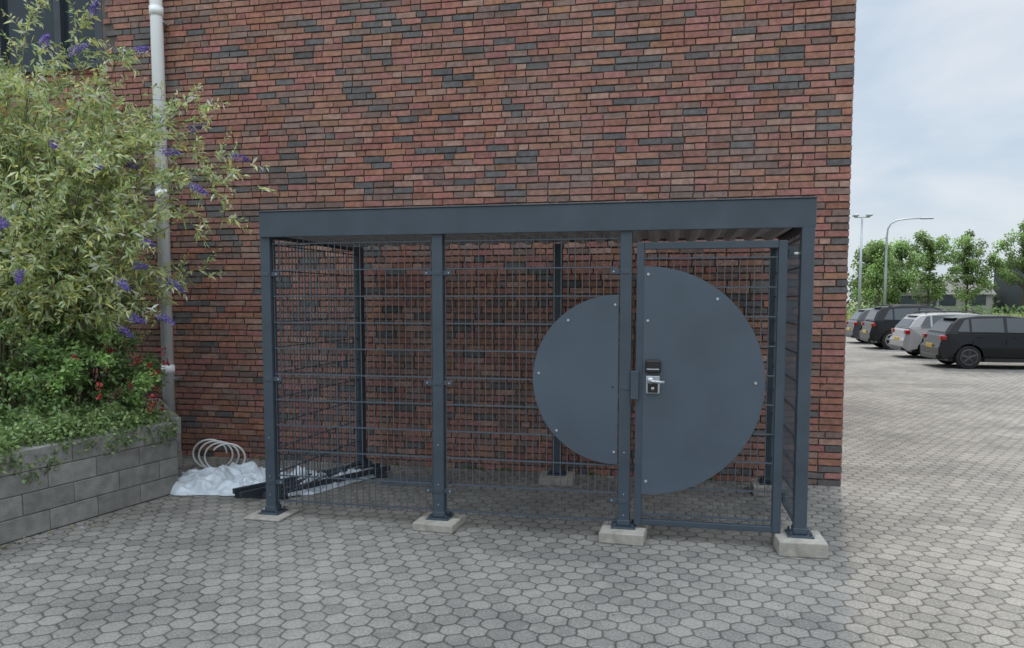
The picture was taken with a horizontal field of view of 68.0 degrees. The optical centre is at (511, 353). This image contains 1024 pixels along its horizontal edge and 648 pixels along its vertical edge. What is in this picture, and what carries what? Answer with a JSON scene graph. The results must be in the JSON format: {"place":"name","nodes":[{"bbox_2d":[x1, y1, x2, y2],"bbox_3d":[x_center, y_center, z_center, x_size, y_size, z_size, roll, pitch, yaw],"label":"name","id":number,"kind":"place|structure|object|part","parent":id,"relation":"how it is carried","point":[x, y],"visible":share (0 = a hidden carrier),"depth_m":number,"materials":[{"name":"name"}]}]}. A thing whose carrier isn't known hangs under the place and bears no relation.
{"place":"outdoors","nodes":[
{"label":"outdoors","id":0,"kind":"place"},
{"bbox_2d":[0,337,1023,647],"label":"paved yard","id":1,"kind":"structure","parent":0,"point":[916,521],"depth_m":4.91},
{"bbox_2d":[2,73,115,402],"bbox_3d":[-7.306,-1.051,8.975,5.980,4.200,0.086,1,4,12],"label":"mortar","id":2,"kind":"object","parent":1,"relation":"on","point":[85,145],"depth_m":8.30,"materials":[{"name":"grey concrete"}]},
{"bbox_2d":[3,0,95,67],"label":"window glass","id":3,"kind":"object","parent":2,"relation":"on","point":[16,8],"depth_m":8.36,"materials":[{"name":"grey glass"}]},
{"bbox_2d":[0,0,5,66],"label":"window frame","id":4,"kind":"object","parent":3,"relation":"attached to","point":[2,45],"depth_m":8.43,"materials":[{"name":"grey metal"}]},
{"bbox_2d":[53,0,65,63],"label":"window frame","id":5,"kind":"object","parent":3,"relation":"attached to","point":[59,25],"visible":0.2,"depth_m":8.25,"materials":[{"name":"grey metal"}]},
{"bbox_2d":[94,0,103,60],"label":"window frame","id":6,"kind":"object","parent":3,"relation":"attached to","point":[98,31],"visible":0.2,"depth_m":8.14,"materials":[{"name":"grey metal"}]},
{"bbox_2d":[0,398,182,544],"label":"stone planter","id":7,"kind":"object","parent":1,"relation":"on","point":[76,486],"visible":0.76,"depth_m":5.84,"materials":[{"name":"stone"}]},
{"bbox_2d":[0,144,169,438],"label":"flowering shrub","id":8,"kind":"object","parent":7,"relation":"on","point":[117,373],"visible":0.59,"depth_m":6.34,"materials":[{"name":"green plant"}]},
{"bbox_2d":[0,397,179,483],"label":"ground cover plant","id":9,"kind":"object","parent":7,"relation":"on","point":[42,428],"visible":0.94,"depth_m":5.92,"materials":[{"name":"green plant"}]},
{"bbox_2d":[0,0,277,414],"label":"butterfly bush","id":10,"kind":"object","parent":7,"relation":"on","point":[24,257],"visible":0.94,"depth_m":6.36,"materials":[{"name":"green plant"}]},
{"bbox_2d":[170,461,318,495],"bbox_3d":[-2.503,1.104,6.971,1.610,0.180,0.876,0,4,3],"label":"plastic sheet","id":11,"kind":"object","parent":1,"relation":"on","point":[223,480],"visible":0.54,"depth_m":6.75,"materials":[{"name":"white plastic"}]},
{"bbox_2d":[192,439,245,467],"bbox_3d":[-2.885,1.008,7.473,0.558,0.309,0.266,3,5,40],"label":"cable coil","id":12,"kind":"object","parent":11,"relation":"on","point":[223,444],"visible":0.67,"depth_m":7.47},
{"bbox_2d":[232,461,389,498],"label":"steel bars","id":13,"kind":"object","parent":1,"relation":"on","point":[256,491],"visible":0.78,"depth_m":6.72,"materials":[{"name":"black metal"}]},
{"bbox_2d":[281,468,374,495],"bbox_3d":[-1.716,1.135,7.016,0.543,0.110,1.369,4,6,42],"label":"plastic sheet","id":14,"kind":"object","parent":1,"relation":"on","point":[323,487],"visible":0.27,"depth_m":6.82,"materials":[{"name":"white plastic"}]},
{"bbox_2d":[1,454,838,640],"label":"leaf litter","id":15,"kind":"object","parent":1,"relation":"on","point":[510,469],"visible":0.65,"depth_m":6.76,"materials":[{"name":"brown plant"}]},
{"bbox_2d":[0,0,856,485],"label":"brick facing","id":16,"kind":"object","parent":1,"relation":"on","point":[228,340],"visible":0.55,"depth_m":7.45,"materials":[{"name":"brown brick"}]},
{"bbox_2d":[0,61,106,74],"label":"window sill","id":17,"kind":"structure","parent":16,"relation":"attached to","point":[71,66],"depth_m":8.18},
{"bbox_2d":[0,102,123,161],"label":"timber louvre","id":18,"kind":"object","parent":16,"relation":"attached to","point":[121,107],"visible":0.11,"depth_m":8.22,"materials":[{"name":"brown wood"}]},
{"bbox_2d":[149,0,179,412],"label":"drain pipe","id":19,"kind":"object","parent":16,"relation":"attached to","point":[156,15],"visible":0.71,"depth_m":7.96,"materials":[{"name":"plastic"}]},
{"bbox_2d":[244,196,827,558],"bbox_3d":[0.189,0.067,6.231,4.238,2.366,1.892,1,4,12],"label":"bicycle shelter","id":20,"kind":"object","parent":1,"relation":"on","point":[692,385],"visible":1,"depth_m":5.37,"materials":[{"name":"metal"}]},
{"bbox_2d":[641,249,777,524],"bbox_3d":[1.351,0.230,5.239,0.881,1.885,0.019,1,4,12],"label":"door mesh","id":21,"kind":"structure","parent":20,"relation":"in","point":[762,256],"depth_m":5.20,"materials":[{"name":"metal"}]},
{"bbox_2d":[845,308,872,343],"bbox_3d":[14.873,-1.085,29.157,3.690,1.352,1.746,1,4,12],"label":"parked car","id":22,"kind":"object","parent":1,"relation":"on","point":[853,323],"visible":0.26,"depth_m":28.95,"materials":[{"name":"grey paint"}]},
{"bbox_3d":[13.328,-1.465,29.456,0.163,0.240,1.217,1,4,12],"label":"rear window","id":23,"kind":"part","parent":22,"relation":"part of","materials":[{"name":"grey glass"}]},
{"bbox_2d":[860,304,946,349],"bbox_3d":[14.064,-0.925,25.856,3.869,1.510,1.746,1,4,12],"label":"parked car","id":24,"kind":"object","parent":1,"relation":"on","point":[879,323],"visible":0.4,"depth_m":25.49,"materials":[{"name":"black paint"}]},
{"bbox_3d":[12.389,-1.332,26.181,0.130,0.287,1.211,1,4,12],"label":"rear window","id":25,"kind":"part","parent":24,"relation":"part of","materials":[{"name":"grey glass"}]},
{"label":"side windows","id":26,"kind":"part","parent":24,"relation":"part of","materials":[{"name":"black glass"}]},
{"bbox_2d":[889,311,979,358],"bbox_3d":[13.191,-0.565,21.968,3.869,1.353,1.746,1,4,12],"label":"parked car","id":27,"kind":"object","parent":1,"relation":"on","point":[907,331],"visible":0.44,"depth_m":21.65,"materials":[{"name":"silver paint"}]},
{"bbox_3d":[11.536,-0.918,22.292,0.163,0.221,1.219,1,4,12],"label":"rear window","id":28,"kind":"part","parent":27,"relation":"part of","materials":[{"name":"grey glass"}]},
{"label":"side windows","id":29,"kind":"part","parent":27,"relation":"part of","materials":[{"name":"black glass"}]},
{"bbox_2d":[920,315,1023,368],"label":"parked car","id":30,"kind":"object","parent":1,"relation":"on","point":[967,341],"visible":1,"depth_m":18.41,"materials":[{"name":"black paint"}]},
{"bbox_3d":[10.820,-0.688,19.182,0.163,0.224,1.219,1,4,12],"label":"rear window","id":31,"kind":"part","parent":30,"relation":"part of","materials":[{"name":"grey glass"}]},
{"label":"side windows","id":32,"kind":"part","parent":30,"relation":"part of","materials":[{"name":"black glass"}]},
{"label":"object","id":33,"kind":"object","parent":1,"relation":"on","visible":0},
{"bbox_2d":[101,0,854,484],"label":"mortar","id":34,"kind":"object","parent":33,"relation":"attached to","point":[483,46],"visible":0.2,"depth_m":7.43,"materials":[{"name":"grey concrete"}]},
{"bbox_2d":[871,296,935,306],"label":"walls","id":35,"kind":"structure","parent":0,"point":[911,301],"depth_m":79.73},
{"bbox_2d":[895,296,908,303],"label":"window","id":36,"kind":"structure","parent":35,"relation":"attached to","point":[904,299],"depth_m":79.96,"materials":[{"name":"grey glass"}]},
{"bbox_2d":[901,293,937,295],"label":"roof","id":37,"kind":"structure","parent":35,"relation":"on","point":[907,294],"depth_m":79.64,"materials":[{"name":"tile"}]},
{"bbox_2d":[846,301,1020,316],"bbox_3d":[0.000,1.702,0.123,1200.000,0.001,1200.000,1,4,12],"label":"ground","id":38,"kind":"structure","parent":0,"point":[853,304],"depth_m":170.81,"materials":[{"name":"green plant"}]},
{"bbox_2d":[852,241,903,305],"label":"young tree","id":39,"kind":"object","parent":38,"relation":"on","point":[864,271],"visible":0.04,"depth_m":58.77,"materials":[{"name":"green plant"}]},
{"bbox_2d":[881,237,930,305],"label":"young tree","id":40,"kind":"object","parent":38,"relation":"on","point":[902,248],"visible":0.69,"depth_m":55.17,"materials":[{"name":"green plant"}]},
{"bbox_2d":[847,270,1000,310],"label":"tree line","id":41,"kind":"object","parent":38,"relation":"on","point":[924,272],"visible":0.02,"depth_m":106.73,"materials":[{"name":"green plant"}]},
{"bbox_2d":[905,229,962,305],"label":"young tree","id":42,"kind":"object","parent":38,"relation":"on","point":[929,281],"visible":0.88,"depth_m":56.99,"materials":[{"name":"green plant"}]},
{"bbox_2d":[936,294,992,313],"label":"walls","id":43,"kind":"structure","parent":38,"relation":"on","point":[989,297],"depth_m":84.19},
{"bbox_2d":[939,294,955,305],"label":"window","id":44,"kind":"structure","parent":43,"relation":"attached to","point":[948,300],"depth_m":84.55,"materials":[{"name":"grey glass"}]},
{"bbox_2d":[916,280,995,293],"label":"roof","id":45,"kind":"structure","parent":43,"relation":"on","point":[949,287],"depth_m":85.44,"materials":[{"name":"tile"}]},
{"bbox_2d":[969,294,985,305],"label":"window","id":46,"kind":"structure","parent":43,"relation":"attached to","point":[980,299],"depth_m":83.91,"materials":[{"name":"grey glass"}]},
{"bbox_2d":[942,229,999,312],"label":"young tree","id":47,"kind":"object","parent":38,"relation":"on","point":[968,265],"visible":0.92,"depth_m":59.17,"materials":[{"name":"green plant"}]},
{"bbox_2d":[991,220,1023,315],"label":"young tree","id":48,"kind":"object","parent":38,"relation":"on","point":[1004,274],"visible":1,"depth_m":58.33,"materials":[{"name":"green plant"}]},
{"bbox_2d":[992,266,1023,313],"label":"walls","id":49,"kind":"structure","parent":38,"relation":"on","point":[1011,296],"depth_m":89.90,"materials":[{"name":"grey"}]},
{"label":"grass verge","id":50,"kind":"object","parent":38,"relation":"on","visible":0},
{"bbox_2d":[852,214,872,310],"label":"street lamp","id":51,"kind":"object","parent":50,"relation":"on","point":[860,269],"visible":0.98,"depth_m":43.59,"materials":[{"name":"grey metal"}]},
{"bbox_2d":[848,237,904,306],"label":"young tree","id":52,"kind":"object","parent":50,"relation":"on","point":[875,256],"visible":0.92,"depth_m":53.19,"materials":[{"name":"green plant"}]},
{"bbox_2d":[883,217,933,305],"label":"street lamp","id":53,"kind":"object","parent":50,"relation":"on","point":[885,279],"visible":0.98,"depth_m":49.47,"materials":[{"name":"grey metal"}]},
{"bbox_2d":[846,303,1023,316],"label":"hedge","id":54,"kind":"object","parent":50,"relation":"on","point":[1012,311],"visible":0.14,"depth_m":48.78,"materials":[{"name":"green plant"}]},
{"bbox_2d":[846,311,1023,320],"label":"tall grass","id":55,"kind":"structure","parent":50,"relation":"on","point":[850,316],"depth_m":44.33,"materials":[{"name":"green plant"}]},
{"bbox_2d":[846,0,1023,300],"label":"sky","id":56,"kind":"structure","parent":0,"point":[938,107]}
]}

